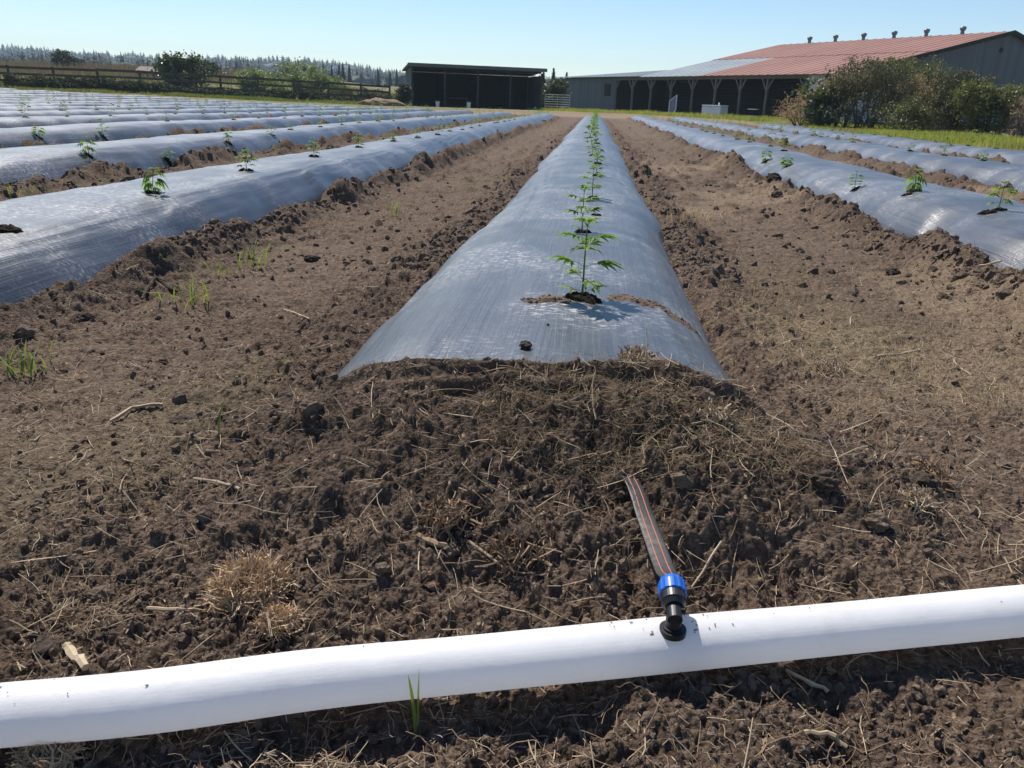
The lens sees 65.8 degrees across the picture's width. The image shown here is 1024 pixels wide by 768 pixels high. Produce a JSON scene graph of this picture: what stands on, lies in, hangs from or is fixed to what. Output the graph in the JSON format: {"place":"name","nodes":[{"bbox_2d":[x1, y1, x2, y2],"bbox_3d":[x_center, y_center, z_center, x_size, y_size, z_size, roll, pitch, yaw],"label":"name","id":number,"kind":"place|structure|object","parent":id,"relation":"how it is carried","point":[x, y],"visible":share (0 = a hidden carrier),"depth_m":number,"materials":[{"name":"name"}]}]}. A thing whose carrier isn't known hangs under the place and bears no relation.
{"place":"outdoors","nodes":[
{"label":"outdoors","id":0,"kind":"place"},
{"bbox_2d":[5,86,407,105],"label":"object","id":1,"kind":"structure","parent":0,"point":[201,95],"depth_m":48.77,"materials":[{"name":"plastic"}]},
{"bbox_2d":[0,72,1023,767],"bbox_3d":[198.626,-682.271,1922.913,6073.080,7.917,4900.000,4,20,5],"label":"ground","id":2,"kind":"structure","parent":0,"point":[488,162],"depth_m":1.36,"materials":[{"name":"soil"}]},
{"bbox_2d":[0,71,39,87],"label":"weed clump","id":3,"kind":"object","parent":2,"relation":"on","point":[10,80],"visible":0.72,"depth_m":47.58,"materials":[{"name":"green plant"}]},
{"bbox_2d":[13,324,35,338],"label":"clod","id":4,"kind":"object","parent":2,"relation":"on","point":[23,331],"visible":0.94,"depth_m":2.13,"materials":[{"name":"soil"}]},
{"bbox_2d":[0,337,54,380],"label":"grass tuft","id":5,"kind":"object","parent":2,"relation":"on","point":[10,369],"visible":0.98,"depth_m":1.90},
{"bbox_2d":[29,498,51,512],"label":"clod","id":6,"kind":"object","parent":2,"relation":"on","point":[37,502],"visible":0.77,"depth_m":1.31,"materials":[{"name":"soil"}]},
{"bbox_2d":[16,74,70,88],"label":"weed clump","id":7,"kind":"object","parent":2,"relation":"on","point":[43,81],"visible":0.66,"depth_m":48.11,"materials":[{"name":"green plant"}]},
{"bbox_2d":[30,635,63,658],"bbox_3d":[-0.565,0.321,0.962,0.039,0.023,0.034,4,20,5],"label":"clod","id":8,"kind":"object","parent":2,"relation":"on","point":[41,645],"visible":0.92,"depth_m":0.95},
{"bbox_2d":[5,741,91,767],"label":"root clump","id":9,"kind":"object","parent":2,"relation":"on","point":[36,756],"visible":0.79,"depth_m":0.80,"materials":[{"name":"plant"}]},
{"bbox_2d":[0,91,104,94],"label":"mulch film","id":10,"kind":"object","parent":2,"relation":"on","point":[19,92],"visible":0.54,"depth_m":35.07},
{"bbox_2d":[46,48,87,66],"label":"round bush","id":11,"kind":"object","parent":2,"relation":"on","point":[61,56],"visible":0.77,"depth_m":94.16,"materials":[{"name":"green plant"}]},
{"bbox_2d":[35,75,100,88],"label":"weed clump","id":12,"kind":"object","parent":2,"relation":"on","point":[81,83],"visible":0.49,"depth_m":48.73,"materials":[{"name":"green plant"}]},
{"bbox_2d":[0,94,147,96],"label":"mulch film","id":13,"kind":"object","parent":2,"relation":"on","point":[58,95],"visible":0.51,"depth_m":34.06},
{"bbox_2d":[0,51,149,66],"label":"wood","id":14,"kind":"object","parent":2,"relation":"on","point":[42,57],"visible":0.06,"depth_m":240.99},
{"bbox_2d":[62,642,89,670],"bbox_3d":[-0.515,0.321,0.936,0.069,0.022,0.014,18,25,39],"label":"wood chip","id":15,"kind":"object","parent":2,"relation":"on","point":[71,652],"visible":1,"depth_m":0.93,"materials":[{"name":"wood"}]},
{"bbox_2d":[0,96,190,99],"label":"mulch film","id":16,"kind":"object","parent":2,"relation":"on","point":[165,98],"visible":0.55,"depth_m":33.27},
{"bbox_2d":[85,584,116,604],"bbox_3d":[-0.568,0.292,1.096,0.041,0.028,0.037,4,20,5],"label":"clod","id":17,"kind":"object","parent":2,"relation":"on","point":[99,594],"visible":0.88,"depth_m":1.08,"materials":[{"name":"soil"}]},
{"bbox_2d":[75,74,135,92],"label":"weed clump","id":18,"kind":"object","parent":2,"relation":"on","point":[99,80],"visible":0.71,"depth_m":49.45,"materials":[{"name":"green plant"}]},
{"bbox_2d":[0,98,231,101],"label":"mulch film","id":19,"kind":"object","parent":2,"relation":"on","point":[64,99],"visible":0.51,"depth_m":29.81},
{"bbox_2d":[104,78,152,92],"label":"weed clump","id":20,"kind":"object","parent":2,"relation":"on","point":[139,86],"visible":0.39,"depth_m":50.06,"materials":[{"name":"green plant"}]},
{"bbox_2d":[0,50,264,73],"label":"wood","id":21,"kind":"object","parent":2,"relation":"on","point":[100,59],"visible":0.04,"depth_m":310.79,"materials":[{"name":"plant"}]},
{"bbox_2d":[109,403,162,421],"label":"stalk","id":22,"kind":"object","parent":2,"relation":"on","point":[118,416],"visible":1,"depth_m":1.75,"materials":[{"name":"plant"}]},
{"bbox_2d":[0,100,272,103],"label":"mulch film","id":23,"kind":"object","parent":2,"relation":"on","point":[22,101],"visible":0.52,"depth_m":27.02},
{"bbox_2d":[0,102,313,106],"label":"mulch film","id":24,"kind":"object","parent":2,"relation":"on","point":[106,104],"visible":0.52,"depth_m":24.99,"materials":[{"name":"plastic"}]},
{"bbox_2d":[140,276,178,299],"bbox_3d":[-1.205,-0.327,2.713,0.098,0.043,0.206,-1,20,-7],"label":"stick","id":25,"kind":"object","parent":2,"relation":"on","point":[151,283],"visible":0.99,"depth_m":2.75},
{"bbox_2d":[147,81,190,93],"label":"weed clump","id":26,"kind":"object","parent":2,"relation":"on","point":[161,88],"visible":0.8,"depth_m":50.63,"materials":[{"name":"green plant"}]},
{"bbox_2d":[0,105,345,110],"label":"mulch film","id":27,"kind":"object","parent":2,"relation":"on","point":[14,108],"visible":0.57,"depth_m":20.96,"materials":[{"name":"plastic"}]},
{"bbox_2d":[136,269,212,311],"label":"grass tuft","id":28,"kind":"object","parent":2,"relation":"on","point":[192,300],"visible":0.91,"depth_m":2.59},
{"bbox_2d":[146,606,204,612],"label":"stalk","id":29,"kind":"object","parent":2,"relation":"on","point":[154,608],"visible":0.9,"depth_m":1.04,"materials":[{"name":"plant"}]},
{"bbox_2d":[169,415,193,424],"bbox_3d":[-0.702,0.081,1.709,0.072,0.029,0.058,4,20,5],"label":"chip","id":30,"kind":"object","parent":2,"relation":"on","point":[186,418],"visible":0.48,"depth_m":1.70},
{"bbox_2d":[145,49,221,86],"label":"broad bush","id":31,"kind":"object","parent":2,"relation":"on","point":[174,63],"visible":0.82,"depth_m":69.26,"materials":[{"name":"green plant"}]},
{"bbox_2d":[0,107,387,116],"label":"mulch film","id":32,"kind":"object","parent":2,"relation":"on","point":[83,112],"visible":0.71,"depth_m":18.05,"materials":[{"name":"plastic"}]},
{"bbox_2d":[0,65,390,99],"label":"board fence","id":33,"kind":"object","parent":2,"relation":"on","point":[139,77],"visible":0.75,"depth_m":52.34,"materials":[{"name":"wood"}]},
{"bbox_2d":[180,85,231,95],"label":"weed clump","id":34,"kind":"object","parent":2,"relation":"on","point":[198,90],"visible":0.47,"depth_m":51.36,"materials":[{"name":"green plant"}]},
{"bbox_2d":[0,57,422,105],"bbox_3d":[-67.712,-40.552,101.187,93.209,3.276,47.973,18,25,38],"label":"tan meadow","id":35,"kind":"structure","parent":2,"relation":"on","point":[36,63],"depth_m":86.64,"materials":[{"name":"plant"}]},
{"bbox_2d":[0,108,432,127],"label":"mulch film","id":36,"kind":"object","parent":2,"relation":"on","point":[15,122],"visible":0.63,"depth_m":14.53,"materials":[{"name":"plastic"}]},
{"bbox_2d":[206,86,252,95],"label":"weed clump","id":37,"kind":"object","parent":2,"relation":"on","point":[233,91],"visible":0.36,"depth_m":52.23,"materials":[{"name":"green plant"}]},
{"bbox_2d":[0,110,471,147],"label":"mulch film","id":38,"kind":"object","parent":2,"relation":"on","point":[59,134],"visible":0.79,"depth_m":10.59,"materials":[{"name":"plastic"}]},
{"bbox_2d":[193,546,301,628],"bbox_3d":[-0.356,0.275,1.076,0.137,0.096,0.138,4,20,5],"label":"root clump","id":39,"kind":"object","parent":2,"relation":"on","point":[250,584],"visible":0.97,"depth_m":1.05,"materials":[{"name":"plant"}]},
{"bbox_2d":[0,112,512,183],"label":"mulch film","id":40,"kind":"object","parent":2,"relation":"on","point":[51,161],"visible":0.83,"depth_m":7.20,"materials":[{"name":"plastic"}]},
{"bbox_2d":[232,65,283,91],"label":"pale shrub","id":41,"kind":"object","parent":2,"relation":"on","point":[253,72],"visible":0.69,"depth_m":71.45,"materials":[{"name":"green plant"}]},
{"bbox_2d":[231,236,294,269],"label":"grass tuft","id":42,"kind":"object","parent":2,"relation":"on","point":[255,249],"visible":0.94,"depth_m":3.19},
{"bbox_2d":[247,599,306,646],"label":"root clump","id":43,"kind":"object","parent":2,"relation":"on","point":[283,618],"visible":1,"depth_m":1.01,"materials":[{"name":"plant"}]},
{"bbox_2d":[0,113,554,303],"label":"mulch film","id":44,"kind":"object","parent":2,"relation":"on","point":[81,236],"visible":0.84,"depth_m":3.59,"materials":[{"name":"plastic"}]},
{"bbox_2d":[140,167,168,194],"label":"hemp seedling","id":45,"kind":"object","parent":44,"relation":"on","point":[147,184],"visible":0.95,"depth_m":3.64,"materials":[{"name":"green plant"}]},
{"bbox_2d":[264,88,302,99],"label":"weed clump","id":46,"kind":"object","parent":2,"relation":"on","point":[288,94],"visible":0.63,"depth_m":53.82,"materials":[{"name":"green plant"}]},
{"bbox_2d":[258,56,353,98],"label":"willow shrub","id":47,"kind":"object","parent":2,"relation":"on","point":[292,72],"visible":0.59,"depth_m":67.46,"materials":[{"name":"green plant"}]},
{"bbox_2d":[291,89,325,100],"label":"weed clump","id":48,"kind":"object","parent":2,"relation":"on","point":[307,94],"visible":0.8,"depth_m":54.80,"materials":[{"name":"green plant"}]},
{"bbox_2d":[298,398,323,417],"bbox_3d":[-0.368,0.042,1.449,0.046,0.037,0.042,-6,21,-20],"label":"clod","id":49,"kind":"object","parent":2,"relation":"on","point":[307,407],"visible":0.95,"depth_m":1.43,"materials":[{"name":"soil"}]},
{"bbox_2d":[323,83,394,99],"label":"scrub bush","id":50,"kind":"object","parent":2,"relation":"on","point":[357,92],"visible":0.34,"depth_m":65.66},
{"bbox_2d":[358,97,405,105],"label":"dirt mound","id":51,"kind":"object","parent":2,"relation":"on","point":[384,102],"visible":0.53,"depth_m":50.36,"materials":[{"name":"soil"}]},
{"bbox_2d":[374,562,390,575],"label":"clod","id":52,"kind":"object","parent":2,"relation":"on","point":[380,568],"visible":1,"depth_m":1.12,"materials":[{"name":"soil"}]},
{"bbox_2d":[388,83,413,105],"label":"elder bush","id":53,"kind":"object","parent":2,"relation":"on","point":[405,94],"visible":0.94,"depth_m":52.62,"materials":[{"name":"green plant"}]},
{"bbox_2d":[263,64,548,85],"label":"wood","id":54,"kind":"object","parent":2,"relation":"on","point":[359,77],"visible":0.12,"depth_m":309.43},
{"bbox_2d":[408,675,418,731],"bbox_3d":[-0.108,0.346,0.865,0.013,0.088,0.010,4,20,5],"label":"grass sprout","id":55,"kind":"object","parent":2,"relation":"on","point":[415,722],"depth_m":0.87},
{"bbox_2d":[416,532,447,547],"bbox_3d":[-0.115,0.235,1.167,0.063,0.019,0.022,8,20,16],"label":"bark strip","id":56,"kind":"object","parent":2,"relation":"on","point":[428,540],"visible":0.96,"depth_m":1.16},
{"bbox_2d":[414,488,480,538],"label":"root clump","id":57,"kind":"object","parent":2,"relation":"on","point":[451,515],"visible":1,"depth_m":1.19,"materials":[{"name":"plant"}]},
{"bbox_2d":[442,542,460,557],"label":"clod","id":58,"kind":"object","parent":2,"relation":"on","point":[453,550],"visible":1,"depth_m":1.15,"materials":[{"name":"soil"}]},
{"bbox_2d":[402,62,546,108],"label":"open shed","id":59,"kind":"structure","parent":2,"relation":"on","point":[510,88],"depth_m":58.73,"materials":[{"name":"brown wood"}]},
{"bbox_2d":[0,475,1023,747],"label":"irrigation hose","id":60,"kind":"object","parent":2,"relation":"on","point":[132,703],"visible":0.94,"depth_m":0.90,"materials":[{"name":"white plastic"}]},
{"bbox_2d":[0,104,1023,308],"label":"edge clods","id":61,"kind":"object","parent":2,"relation":"on","point":[412,263],"visible":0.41,"depth_m":3.74,"materials":[{"name":"soil"}]},
{"bbox_2d":[0,163,1023,632],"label":"thatch","id":62,"kind":"object","parent":2,"relation":"on","point":[936,351],"visible":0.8,"depth_m":1.42,"materials":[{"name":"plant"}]},
{"bbox_2d":[0,178,1023,767],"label":"root fibres","id":63,"kind":"object","parent":2,"relation":"on","point":[902,522],"visible":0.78,"depth_m":1.19,"materials":[{"name":"plant"}]},
{"bbox_2d":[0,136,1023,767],"bbox_3d":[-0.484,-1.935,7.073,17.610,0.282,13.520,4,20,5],"label":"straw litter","id":64,"kind":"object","parent":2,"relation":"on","point":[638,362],"visible":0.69,"depth_m":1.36,"materials":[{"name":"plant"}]},
{"bbox_2d":[0,160,1023,767],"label":"twigs","id":65,"kind":"object","parent":2,"relation":"on","point":[504,486],"visible":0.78,"depth_m":1.32,"materials":[{"name":"wood"}]},
{"bbox_2d":[6,135,1023,767],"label":"soil clods","id":66,"kind":"object","parent":2,"relation":"on","point":[682,479],"visible":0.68,"depth_m":1.11,"materials":[{"name":"soil"}]},
{"bbox_2d":[474,511,561,578],"bbox_3d":[0.018,0.235,1.161,0.134,0.094,0.136,4,20,5],"label":"root clump","id":67,"kind":"object","parent":2,"relation":"on","point":[514,554],"visible":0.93,"depth_m":1.14,"materials":[{"name":"plant"}]},
{"bbox_2d":[501,522,540,548],"bbox_3d":[0.013,0.224,1.168,0.059,0.035,0.054,-1,20,-9],"label":"clod","id":68,"kind":"object","parent":67,"relation":"on","point":[530,537],"visible":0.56,"depth_m":1.15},
{"bbox_2d":[338,115,730,381],"bbox_3d":[1.954,-6.283,19.534,1.180,0.270,38.648,4,20,5],"label":"mulch film","id":69,"kind":"object","parent":2,"relation":"on","point":[463,301],"visible":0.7,"depth_m":2.23,"materials":[{"name":"plastic"}]},
{"bbox_2d":[520,294,571,304],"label":"spilled soil","id":70,"kind":"structure","parent":69,"relation":"on","point":[543,298],"depth_m":1.98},
{"bbox_2d":[562,184,604,229],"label":"hemp seedling","id":71,"kind":"object","parent":69,"relation":"on","point":[583,200],"visible":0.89,"depth_m":3.13,"materials":[{"name":"green plant"}]},
{"bbox_2d":[545,216,625,295],"bbox_3d":[0.186,-0.318,2.013,0.175,0.217,0.206,16,24,35],"label":"hemp seedling","id":72,"kind":"object","parent":69,"relation":"on","point":[589,240],"visible":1,"depth_m":2.00,"materials":[{"name":"green plant"}]},
{"bbox_2d":[580,165,606,196],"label":"hemp seedling","id":73,"kind":"object","parent":69,"relation":"on","point":[598,175],"visible":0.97,"depth_m":4.30,"materials":[{"name":"green plant"}]},
{"bbox_2d":[617,344,661,361],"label":"straw tuft","id":74,"kind":"object","parent":69,"relation":"on","point":[639,353],"visible":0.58,"depth_m":1.59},
{"bbox_2d":[600,294,701,338],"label":"spilled soil","id":75,"kind":"structure","parent":69,"relation":"on","point":[639,300],"depth_m":2.06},
{"bbox_2d":[542,78,572,108],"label":"ivy shrub","id":76,"kind":"object","parent":2,"relation":"on","point":[558,86],"visible":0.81,"depth_m":62.44,"materials":[{"name":"green plant"}]},
{"bbox_2d":[527,107,801,121],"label":"yard grass","id":77,"kind":"structure","parent":2,"relation":"on","point":[752,118],"depth_m":51.25,"materials":[{"name":"plant"}]},
{"bbox_2d":[686,386,716,404],"bbox_3d":[0.336,0.023,1.408,0.055,0.043,0.048,4,20,5],"label":"clod","id":78,"kind":"object","parent":2,"relation":"on","point":[694,391],"visible":0.67,"depth_m":1.39,"materials":[{"name":"soil"}]},
{"bbox_2d":[666,202,742,226],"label":"dry grass tuft","id":79,"kind":"object","parent":2,"relation":"on","point":[700,217],"visible":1,"depth_m":4.26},
{"bbox_2d":[689,396,737,425],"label":"straw tuft","id":80,"kind":"object","parent":2,"relation":"on","point":[716,412],"visible":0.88,"depth_m":1.36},
{"bbox_2d":[702,105,727,115],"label":"chest freezer","id":81,"kind":"object","parent":2,"relation":"on","point":[721,109],"visible":0.67,"depth_m":52.98,"materials":[{"name":"white plastic"}]},
{"bbox_2d":[765,83,837,126],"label":"bramble bush","id":82,"kind":"object","parent":2,"relation":"on","point":[792,113],"visible":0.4,"depth_m":35.98,"materials":[{"name":"green plant"}]},
{"bbox_2d":[785,669,828,692],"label":"stalk","id":83,"kind":"object","parent":2,"relation":"on","point":[815,685],"visible":1,"depth_m":0.96,"materials":[{"name":"plant"}]},
{"bbox_2d":[803,729,847,748],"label":"stalk","id":84,"kind":"object","parent":2,"relation":"on","point":[833,735],"visible":0.99,"depth_m":0.88,"materials":[{"name":"plant"}]},
{"bbox_2d":[810,469,841,490],"bbox_3d":[0.510,0.156,1.285,0.044,0.032,0.044,-8,22,-25],"label":"clod","id":85,"kind":"object","parent":2,"relation":"on","point":[822,480],"visible":1,"depth_m":1.27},
{"bbox_2d":[631,116,1023,269],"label":"mulch film","id":86,"kind":"object","parent":2,"relation":"on","point":[886,200],"visible":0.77,"depth_m":4.88,"materials":[{"name":"plastic"}]},
{"bbox_2d":[904,168,926,191],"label":"hemp seedling","id":87,"kind":"object","parent":86,"relation":"on","point":[912,185],"visible":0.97,"depth_m":4.88,"materials":[{"name":"green plant"}]},
{"bbox_2d":[986,181,1017,207],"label":"hemp seedling","id":88,"kind":"object","parent":86,"relation":"on","point":[1007,201],"visible":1,"depth_m":4.01,"materials":[{"name":"green plant"}]},
{"bbox_2d":[790,69,867,127],"bbox_3d":[13.817,-12.223,34.108,3.488,2.558,2.572,-6,21,-21],"label":"bramble bush","id":89,"kind":"object","parent":2,"relation":"on","point":[820,102],"visible":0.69,"depth_m":33.60,"materials":[{"name":"green plant"}]},
{"bbox_2d":[814,358,853,378],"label":"straw tuft","id":90,"kind":"object","parent":2,"relation":"on","point":[828,366],"visible":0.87,"depth_m":2.12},
{"bbox_2d":[810,68,880,126],"bbox_3d":[14.084,-11.993,33.283,3.135,2.580,1.699,4,20,5],"label":"dry bush","id":91,"kind":"object","parent":2,"relation":"on","point":[833,82],"visible":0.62,"depth_m":33.17,"materials":[{"name":"green plant"}]},
{"bbox_2d":[671,116,1023,192],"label":"mulch film","id":92,"kind":"object","parent":2,"relation":"on","point":[987,172],"visible":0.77,"depth_m":9.90,"materials":[{"name":"plastic"}]},
{"bbox_2d":[811,54,931,128],"bbox_3d":[14.723,-11.982,32.708,4.844,3.036,3.359,12,22,27],"label":"bramble bush","id":93,"kind":"object","parent":2,"relation":"on","point":[868,94],"visible":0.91,"depth_m":32.43,"materials":[{"name":"plant"}]},
{"bbox_2d":[862,511,891,533],"bbox_3d":[0.570,0.215,1.237,0.040,0.030,0.041,17,25,36],"label":"clod","id":94,"kind":"object","parent":2,"relation":"on","point":[879,522],"visible":0.99,"depth_m":1.23,"materials":[{"name":"soil"}]},
{"bbox_2d":[759,124,1023,164],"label":"mulch film","id":95,"kind":"object","parent":2,"relation":"on","point":[1014,156],"visible":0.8,"depth_m":14.86,"materials":[{"name":"plastic"}]},
{"bbox_2d":[862,86,945,131],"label":"bramble bush","id":96,"kind":"object","parent":2,"relation":"on","point":[916,113],"visible":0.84,"depth_m":30.69,"materials":[{"name":"green plant"}]},
{"bbox_2d":[850,53,962,127],"bbox_3d":[17.450,-12.896,35.050,6.183,3.329,2.696,4,20,5],"label":"bramble bush","id":97,"kind":"object","parent":2,"relation":"on","point":[914,64],"visible":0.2,"depth_m":34.38,"materials":[{"name":"green plant"}]},
{"bbox_2d":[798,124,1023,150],"bbox_3d":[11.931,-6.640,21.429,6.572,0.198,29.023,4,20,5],"label":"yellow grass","id":98,"kind":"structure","parent":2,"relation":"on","point":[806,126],"depth_m":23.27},
{"bbox_2d":[807,119,1023,150],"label":"grass","id":99,"kind":"structure","parent":2,"relation":"on","point":[958,138],"depth_m":21.18,"materials":[{"name":"plant"}]},
{"bbox_2d":[893,484,943,515],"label":"straw tuft","id":100,"kind":"object","parent":2,"relation":"on","point":[926,497],"visible":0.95,"depth_m":1.29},
{"bbox_2d":[893,67,947,128],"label":"dry bush","id":101,"kind":"object","parent":2,"relation":"on","point":[924,91],"visible":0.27,"depth_m":33.07,"materials":[{"name":"green plant"}]},
{"bbox_2d":[909,471,941,490],"bbox_3d":[0.728,0.172,1.405,0.054,0.030,0.048,4,20,5],"label":"clod","id":102,"kind":"object","parent":2,"relation":"on","point":[931,481],"visible":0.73,"depth_m":1.39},
{"bbox_2d":[905,451,962,492],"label":"root clump","id":103,"kind":"object","parent":2,"relation":"on","point":[925,466],"visible":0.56,"depth_m":1.47,"materials":[{"name":"plant"}]},
{"bbox_2d":[916,66,1000,132],"bbox_3d":[16.922,-10.537,29.631,3.226,2.574,2.396,-1,20,-9],"label":"bramble bush","id":104,"kind":"object","parent":2,"relation":"on","point":[953,82],"visible":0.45,"depth_m":29.60,"materials":[{"name":"plant"}]},
{"bbox_2d":[944,77,1023,136],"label":"bramble bush","id":105,"kind":"object","parent":2,"relation":"on","point":[985,99],"visible":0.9,"depth_m":28.41,"materials":[{"name":"green plant"}]},
{"bbox_2d":[997,95,1023,137],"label":"dead thicket","id":106,"kind":"object","parent":2,"relation":"on","point":[1017,115],"visible":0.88,"depth_m":27.86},
{"bbox_2d":[0,0,1023,78],"label":"sky","id":107,"kind":"structure","parent":0,"point":[574,37],"materials":[{"name":"blue"}]},
{"bbox_2d":[555,26,1023,125],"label":"barn","id":108,"kind":"structure","parent":0,"point":[763,80],"depth_m":56.44,"materials":[{"name":"metal"}]},
{"bbox_3d":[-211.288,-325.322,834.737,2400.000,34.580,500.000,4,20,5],"label":"hills","id":109,"kind":"structure","parent":0,"visible":0},
{"bbox_2d":[0,43,558,81],"bbox_3d":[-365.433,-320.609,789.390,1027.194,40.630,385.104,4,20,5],"label":"wood","id":110,"kind":"object","parent":109,"relation":"on","point":[265,63],"visible":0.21,"depth_m":782.82,"materials":[{"name":"plant"}]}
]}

